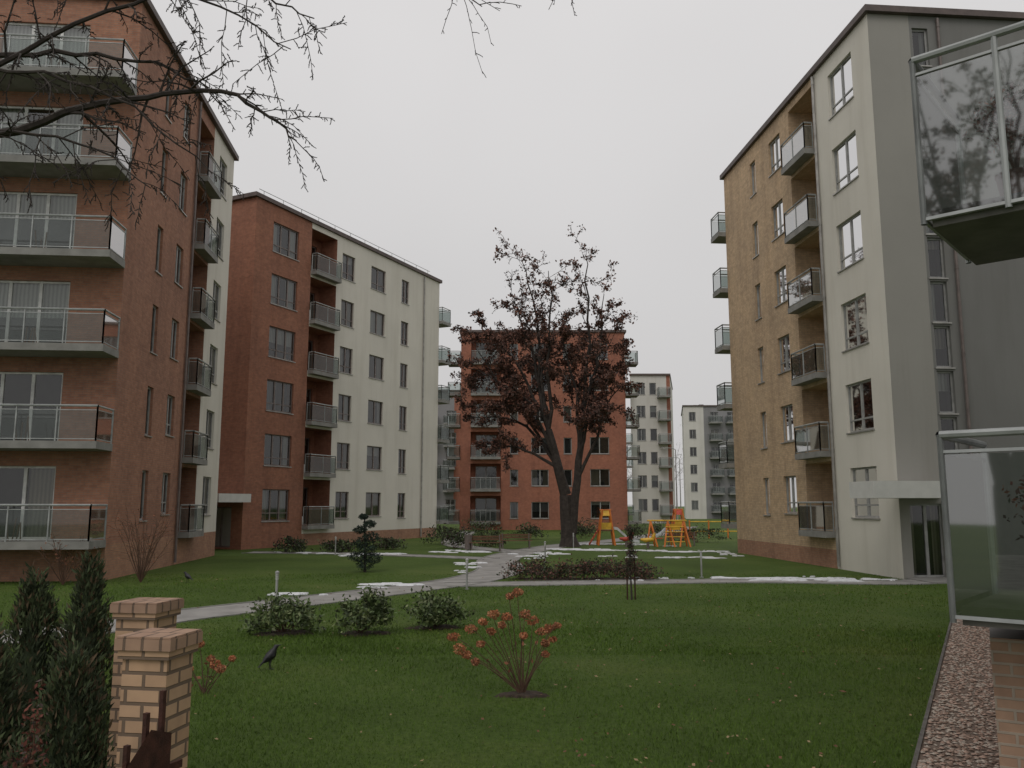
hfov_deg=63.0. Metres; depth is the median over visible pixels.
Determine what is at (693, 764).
fallen leaves
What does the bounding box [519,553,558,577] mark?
barberry hedge
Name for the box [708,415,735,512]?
balconies
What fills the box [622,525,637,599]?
young staked tree
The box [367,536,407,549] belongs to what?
evergreen shrub
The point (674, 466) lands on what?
distant trees
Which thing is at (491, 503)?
interiors
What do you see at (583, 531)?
evergreen shrub
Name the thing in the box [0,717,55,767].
shrub
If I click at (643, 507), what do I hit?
interiors
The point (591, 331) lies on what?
roof
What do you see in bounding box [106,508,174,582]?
bare bush
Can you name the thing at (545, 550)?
bollard light
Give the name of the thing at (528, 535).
park bench
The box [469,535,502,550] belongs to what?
park bench
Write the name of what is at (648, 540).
spring rider
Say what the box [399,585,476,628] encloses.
rhododendron shrub
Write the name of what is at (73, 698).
thuja conifer
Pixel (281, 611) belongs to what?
rhododendron shrub
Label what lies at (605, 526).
playground slide tower
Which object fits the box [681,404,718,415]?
roof
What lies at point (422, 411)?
downpipes
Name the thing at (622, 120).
sky
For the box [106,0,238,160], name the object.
roof
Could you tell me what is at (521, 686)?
dried hydrangea shrub
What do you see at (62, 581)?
bare bush
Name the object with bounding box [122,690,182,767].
iron gate
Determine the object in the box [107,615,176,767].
shaft
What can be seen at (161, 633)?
cap slab
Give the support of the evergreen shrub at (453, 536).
on the ground at (224, 563)
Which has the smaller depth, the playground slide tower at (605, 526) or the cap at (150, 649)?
the cap at (150, 649)
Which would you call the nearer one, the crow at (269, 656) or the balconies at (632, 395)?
the crow at (269, 656)
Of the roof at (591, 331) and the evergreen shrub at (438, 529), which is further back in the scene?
the roof at (591, 331)
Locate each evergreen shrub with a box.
[270,535,312,552]
[318,538,357,552]
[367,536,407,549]
[420,523,467,543]
[437,526,481,548]
[462,518,501,535]
[474,527,508,546]
[505,522,548,538]
[559,520,593,537]
[578,516,617,535]
[621,521,664,537]
[662,523,730,542]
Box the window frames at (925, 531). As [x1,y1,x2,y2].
[750,30,958,576]
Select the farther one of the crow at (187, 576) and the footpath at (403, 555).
the footpath at (403, 555)
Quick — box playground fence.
[689,520,736,537]
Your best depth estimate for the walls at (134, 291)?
29.39 m
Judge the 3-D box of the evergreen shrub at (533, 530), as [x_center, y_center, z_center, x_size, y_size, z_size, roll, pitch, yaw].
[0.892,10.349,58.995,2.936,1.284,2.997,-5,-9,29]
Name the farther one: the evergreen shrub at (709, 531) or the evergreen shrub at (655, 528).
the evergreen shrub at (655, 528)
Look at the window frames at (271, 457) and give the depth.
53.82 m
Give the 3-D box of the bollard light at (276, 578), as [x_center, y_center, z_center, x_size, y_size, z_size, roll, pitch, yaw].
[-5.500,4.810,19.512,0.138,0.880,0.138,0,-8,0]
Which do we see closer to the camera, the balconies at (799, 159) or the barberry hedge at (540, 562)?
the barberry hedge at (540, 562)
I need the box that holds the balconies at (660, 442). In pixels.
[626,387,673,514]
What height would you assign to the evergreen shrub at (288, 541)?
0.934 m
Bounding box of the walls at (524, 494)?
[460,333,627,529]
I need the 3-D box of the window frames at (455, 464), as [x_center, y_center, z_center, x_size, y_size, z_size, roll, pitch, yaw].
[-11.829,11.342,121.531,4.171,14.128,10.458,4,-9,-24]
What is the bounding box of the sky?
[151,0,1023,505]
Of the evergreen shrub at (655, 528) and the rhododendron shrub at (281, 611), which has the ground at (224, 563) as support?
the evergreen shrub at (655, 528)
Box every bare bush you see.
[33,532,94,584]
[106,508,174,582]
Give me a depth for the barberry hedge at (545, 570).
26.93 m
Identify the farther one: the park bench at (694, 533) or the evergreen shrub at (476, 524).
the evergreen shrub at (476, 524)
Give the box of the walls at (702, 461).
[682,407,736,518]
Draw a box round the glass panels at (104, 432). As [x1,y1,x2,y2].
[89,46,136,538]
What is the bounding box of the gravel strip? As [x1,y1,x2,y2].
[911,619,999,767]
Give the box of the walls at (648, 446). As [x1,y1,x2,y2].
[630,376,675,522]
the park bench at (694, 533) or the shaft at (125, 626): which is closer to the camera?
the shaft at (125, 626)
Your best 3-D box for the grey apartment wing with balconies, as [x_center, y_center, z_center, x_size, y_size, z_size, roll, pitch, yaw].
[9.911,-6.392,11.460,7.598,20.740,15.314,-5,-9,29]
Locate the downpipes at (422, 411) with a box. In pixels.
[420,277,425,536]
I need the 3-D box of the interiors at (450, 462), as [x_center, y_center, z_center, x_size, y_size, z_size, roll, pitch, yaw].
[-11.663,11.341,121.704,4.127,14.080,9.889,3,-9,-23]
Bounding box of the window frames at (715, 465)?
[682,412,735,509]
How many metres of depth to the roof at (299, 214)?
54.03 m
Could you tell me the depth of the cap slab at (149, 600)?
6.40 m
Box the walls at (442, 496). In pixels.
[437,392,460,520]
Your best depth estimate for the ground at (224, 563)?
12.62 m
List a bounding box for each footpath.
[1,527,691,643]
[246,551,495,559]
[441,531,536,552]
[444,578,938,586]
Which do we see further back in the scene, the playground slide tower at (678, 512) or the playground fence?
the playground fence
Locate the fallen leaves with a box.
[7,569,945,767]
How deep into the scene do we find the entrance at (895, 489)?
26.08 m
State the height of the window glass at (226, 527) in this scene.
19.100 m
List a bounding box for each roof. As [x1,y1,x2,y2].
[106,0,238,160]
[232,189,441,283]
[438,390,459,391]
[459,330,625,335]
[629,374,672,389]
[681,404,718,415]
[720,4,1023,179]
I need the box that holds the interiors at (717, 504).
[689,413,735,508]
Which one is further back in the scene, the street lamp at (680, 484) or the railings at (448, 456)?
the street lamp at (680, 484)
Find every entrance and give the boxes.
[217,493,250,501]
[849,481,946,583]
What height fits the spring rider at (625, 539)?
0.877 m
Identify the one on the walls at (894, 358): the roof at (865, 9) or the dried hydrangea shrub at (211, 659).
the roof at (865, 9)
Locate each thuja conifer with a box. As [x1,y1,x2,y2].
[0,623,32,766]
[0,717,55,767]
[2,562,63,733]
[15,625,115,767]
[31,546,113,762]
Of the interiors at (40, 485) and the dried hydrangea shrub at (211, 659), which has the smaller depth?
the dried hydrangea shrub at (211, 659)
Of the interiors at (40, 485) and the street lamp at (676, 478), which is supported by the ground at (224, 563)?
the street lamp at (676, 478)
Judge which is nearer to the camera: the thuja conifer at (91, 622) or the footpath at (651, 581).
the thuja conifer at (91, 622)
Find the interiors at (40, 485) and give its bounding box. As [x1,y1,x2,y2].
[0,25,216,536]
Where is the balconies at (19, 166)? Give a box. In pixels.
[0,33,221,549]
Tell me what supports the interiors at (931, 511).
on the walls at (894, 358)
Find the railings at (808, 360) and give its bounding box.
[711,127,823,528]
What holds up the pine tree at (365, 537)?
on the ground at (224, 563)
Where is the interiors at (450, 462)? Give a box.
[446,411,455,509]
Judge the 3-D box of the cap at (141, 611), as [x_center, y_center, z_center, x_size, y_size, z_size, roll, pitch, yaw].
[-2.800,1.731,6.418,0.380,0.112,0.380,-1,-8,9]
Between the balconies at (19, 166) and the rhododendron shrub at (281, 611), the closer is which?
the rhododendron shrub at (281, 611)
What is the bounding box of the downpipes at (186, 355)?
[174,101,201,562]
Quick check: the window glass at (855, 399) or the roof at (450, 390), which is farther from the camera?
the roof at (450, 390)
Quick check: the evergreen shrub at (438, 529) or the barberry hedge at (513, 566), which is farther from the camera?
the evergreen shrub at (438, 529)
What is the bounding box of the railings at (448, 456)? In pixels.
[447,385,460,520]
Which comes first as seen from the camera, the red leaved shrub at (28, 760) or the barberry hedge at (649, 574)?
the red leaved shrub at (28, 760)
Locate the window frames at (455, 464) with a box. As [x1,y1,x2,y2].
[445,411,455,509]
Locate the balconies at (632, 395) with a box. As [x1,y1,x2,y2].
[446,350,641,523]
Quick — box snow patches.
[267,543,897,595]
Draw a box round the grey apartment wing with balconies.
[908,21,1023,767]
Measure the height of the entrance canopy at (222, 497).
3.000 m
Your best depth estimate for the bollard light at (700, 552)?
28.01 m
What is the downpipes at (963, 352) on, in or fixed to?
attached to the walls at (894, 358)
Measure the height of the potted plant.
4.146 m
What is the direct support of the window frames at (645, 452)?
attached to the walls at (648, 446)
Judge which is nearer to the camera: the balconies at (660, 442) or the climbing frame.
the climbing frame
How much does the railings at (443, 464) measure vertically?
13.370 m
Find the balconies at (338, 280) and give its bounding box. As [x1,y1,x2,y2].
[302,253,450,529]
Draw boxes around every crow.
[183,572,192,582]
[258,644,280,669]
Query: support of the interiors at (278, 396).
on the walls at (251, 367)
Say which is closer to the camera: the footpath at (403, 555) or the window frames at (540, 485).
the footpath at (403, 555)
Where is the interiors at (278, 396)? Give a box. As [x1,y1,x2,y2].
[261,224,405,519]
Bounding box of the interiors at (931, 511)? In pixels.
[910,33,950,574]
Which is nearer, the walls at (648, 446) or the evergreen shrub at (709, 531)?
the evergreen shrub at (709, 531)
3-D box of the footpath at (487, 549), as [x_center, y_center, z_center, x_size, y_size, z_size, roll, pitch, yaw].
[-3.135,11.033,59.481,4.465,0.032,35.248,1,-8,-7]
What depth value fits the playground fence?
61.11 m
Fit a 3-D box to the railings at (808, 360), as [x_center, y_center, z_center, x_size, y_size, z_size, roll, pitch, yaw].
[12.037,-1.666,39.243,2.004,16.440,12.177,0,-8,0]
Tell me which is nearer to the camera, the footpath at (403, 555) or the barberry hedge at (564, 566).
the barberry hedge at (564, 566)
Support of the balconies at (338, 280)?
attached to the walls at (251, 367)
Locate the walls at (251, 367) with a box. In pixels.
[215,197,439,549]
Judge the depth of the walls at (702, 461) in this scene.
147.54 m
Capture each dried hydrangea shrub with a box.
[191,640,235,693]
[447,587,561,692]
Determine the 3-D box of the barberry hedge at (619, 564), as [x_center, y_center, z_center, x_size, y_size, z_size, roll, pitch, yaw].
[3.314,6.013,27.539,1.358,0.839,1.176,0,-8,0]
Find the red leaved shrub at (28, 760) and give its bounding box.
[2,679,49,767]
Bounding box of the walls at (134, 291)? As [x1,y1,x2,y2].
[0,0,233,581]
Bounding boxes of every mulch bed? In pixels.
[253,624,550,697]
[513,577,651,580]
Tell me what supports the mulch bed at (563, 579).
on the ground at (224, 563)
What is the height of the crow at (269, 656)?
0.347 m
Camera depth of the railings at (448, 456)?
83.64 m
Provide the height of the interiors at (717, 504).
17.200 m
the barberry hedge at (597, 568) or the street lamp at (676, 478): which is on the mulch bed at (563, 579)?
the barberry hedge at (597, 568)
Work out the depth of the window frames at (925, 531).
30.80 m
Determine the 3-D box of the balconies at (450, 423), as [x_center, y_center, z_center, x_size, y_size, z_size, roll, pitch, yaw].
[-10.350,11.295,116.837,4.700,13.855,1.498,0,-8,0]
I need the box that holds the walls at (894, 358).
[724,14,1023,578]
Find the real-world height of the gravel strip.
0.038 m
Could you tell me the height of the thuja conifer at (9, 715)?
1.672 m
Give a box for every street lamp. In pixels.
[661,447,677,519]
[673,457,680,519]
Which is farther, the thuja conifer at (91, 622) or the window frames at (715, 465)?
the window frames at (715, 465)
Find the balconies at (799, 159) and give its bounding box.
[711,122,835,537]
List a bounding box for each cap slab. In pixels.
[111,597,182,604]
[116,628,201,639]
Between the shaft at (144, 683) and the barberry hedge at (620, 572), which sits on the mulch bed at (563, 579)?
the barberry hedge at (620, 572)
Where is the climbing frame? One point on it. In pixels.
(669, 527)
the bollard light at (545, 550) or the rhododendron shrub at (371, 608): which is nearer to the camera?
the rhododendron shrub at (371, 608)
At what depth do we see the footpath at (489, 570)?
23.82 m
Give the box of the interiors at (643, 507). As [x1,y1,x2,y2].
[636,384,657,510]
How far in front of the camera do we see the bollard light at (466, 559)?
24.04 m
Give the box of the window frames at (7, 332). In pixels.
[0,22,226,538]
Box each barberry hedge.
[496,557,540,578]
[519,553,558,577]
[532,564,567,579]
[549,555,587,579]
[563,553,595,578]
[574,558,615,578]
[592,553,633,577]
[610,559,647,577]
[622,559,667,579]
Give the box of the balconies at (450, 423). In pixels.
[437,416,455,514]
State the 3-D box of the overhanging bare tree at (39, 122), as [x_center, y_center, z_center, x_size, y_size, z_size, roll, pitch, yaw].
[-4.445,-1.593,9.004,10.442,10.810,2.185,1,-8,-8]
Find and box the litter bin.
[464,535,471,550]
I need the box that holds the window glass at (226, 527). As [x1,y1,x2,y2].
[215,508,231,545]
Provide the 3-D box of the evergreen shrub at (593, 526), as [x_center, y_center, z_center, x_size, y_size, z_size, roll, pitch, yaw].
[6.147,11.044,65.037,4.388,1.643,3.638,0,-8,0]
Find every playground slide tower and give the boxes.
[589,509,639,545]
[649,509,692,539]
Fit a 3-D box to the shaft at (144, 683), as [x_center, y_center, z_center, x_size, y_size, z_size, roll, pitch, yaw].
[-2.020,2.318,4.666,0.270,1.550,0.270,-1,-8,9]
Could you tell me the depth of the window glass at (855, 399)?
31.57 m
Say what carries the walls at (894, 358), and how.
on the ground at (224, 563)
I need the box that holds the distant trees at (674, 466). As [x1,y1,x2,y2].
[627,427,682,487]
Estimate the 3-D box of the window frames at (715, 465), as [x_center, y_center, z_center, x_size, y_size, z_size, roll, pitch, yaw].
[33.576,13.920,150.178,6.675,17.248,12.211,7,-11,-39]
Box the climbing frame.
[646,520,690,546]
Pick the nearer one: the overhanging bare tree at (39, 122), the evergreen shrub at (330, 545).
the overhanging bare tree at (39, 122)
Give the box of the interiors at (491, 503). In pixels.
[476,343,608,520]
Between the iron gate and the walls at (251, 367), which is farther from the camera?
the walls at (251, 367)
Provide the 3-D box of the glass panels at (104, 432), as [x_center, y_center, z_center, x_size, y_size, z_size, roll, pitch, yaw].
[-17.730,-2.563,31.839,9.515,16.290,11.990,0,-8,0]
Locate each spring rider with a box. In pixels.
[619,536,631,546]
[640,533,655,548]
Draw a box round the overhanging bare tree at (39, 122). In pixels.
[0,0,576,231]
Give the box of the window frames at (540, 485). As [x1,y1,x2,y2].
[475,343,609,520]
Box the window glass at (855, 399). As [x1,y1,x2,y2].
[753,57,878,517]
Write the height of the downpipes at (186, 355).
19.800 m
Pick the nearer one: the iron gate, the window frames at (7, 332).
the iron gate
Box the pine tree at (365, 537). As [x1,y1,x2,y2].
[347,513,382,571]
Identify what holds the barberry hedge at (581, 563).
on the mulch bed at (563, 579)
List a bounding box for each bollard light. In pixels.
[275,571,278,596]
[465,558,468,589]
[544,541,545,561]
[699,551,703,577]
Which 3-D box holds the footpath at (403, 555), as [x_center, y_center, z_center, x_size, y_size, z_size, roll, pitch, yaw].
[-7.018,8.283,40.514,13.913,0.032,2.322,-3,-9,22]
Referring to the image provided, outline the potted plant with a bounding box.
[961,82,1023,539]
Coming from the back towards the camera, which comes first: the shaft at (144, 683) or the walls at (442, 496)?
the walls at (442, 496)
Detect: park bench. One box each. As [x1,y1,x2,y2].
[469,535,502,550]
[499,533,531,548]
[667,531,696,545]
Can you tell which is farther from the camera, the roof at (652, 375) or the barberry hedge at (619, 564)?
the roof at (652, 375)
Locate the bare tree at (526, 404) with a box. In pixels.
[445,222,643,546]
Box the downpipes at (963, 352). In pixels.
[811,18,973,566]
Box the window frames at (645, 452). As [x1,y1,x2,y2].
[636,383,659,511]
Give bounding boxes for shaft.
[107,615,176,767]
[116,653,192,767]
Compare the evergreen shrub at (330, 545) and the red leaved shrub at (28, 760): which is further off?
the evergreen shrub at (330, 545)
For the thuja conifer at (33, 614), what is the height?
1.979 m
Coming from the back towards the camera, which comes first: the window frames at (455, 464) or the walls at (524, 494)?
the window frames at (455, 464)
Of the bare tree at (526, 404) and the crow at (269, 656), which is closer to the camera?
the crow at (269, 656)
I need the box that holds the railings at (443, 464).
[443,417,454,512]
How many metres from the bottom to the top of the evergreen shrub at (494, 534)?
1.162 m
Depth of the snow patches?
33.61 m
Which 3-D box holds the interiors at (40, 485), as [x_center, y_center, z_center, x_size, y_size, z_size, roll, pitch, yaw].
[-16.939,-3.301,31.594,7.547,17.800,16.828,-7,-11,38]
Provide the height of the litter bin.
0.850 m
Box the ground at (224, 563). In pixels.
[0,506,949,767]
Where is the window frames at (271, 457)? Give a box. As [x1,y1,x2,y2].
[215,222,409,546]
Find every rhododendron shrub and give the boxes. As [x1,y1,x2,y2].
[237,591,329,634]
[331,584,397,634]
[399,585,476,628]

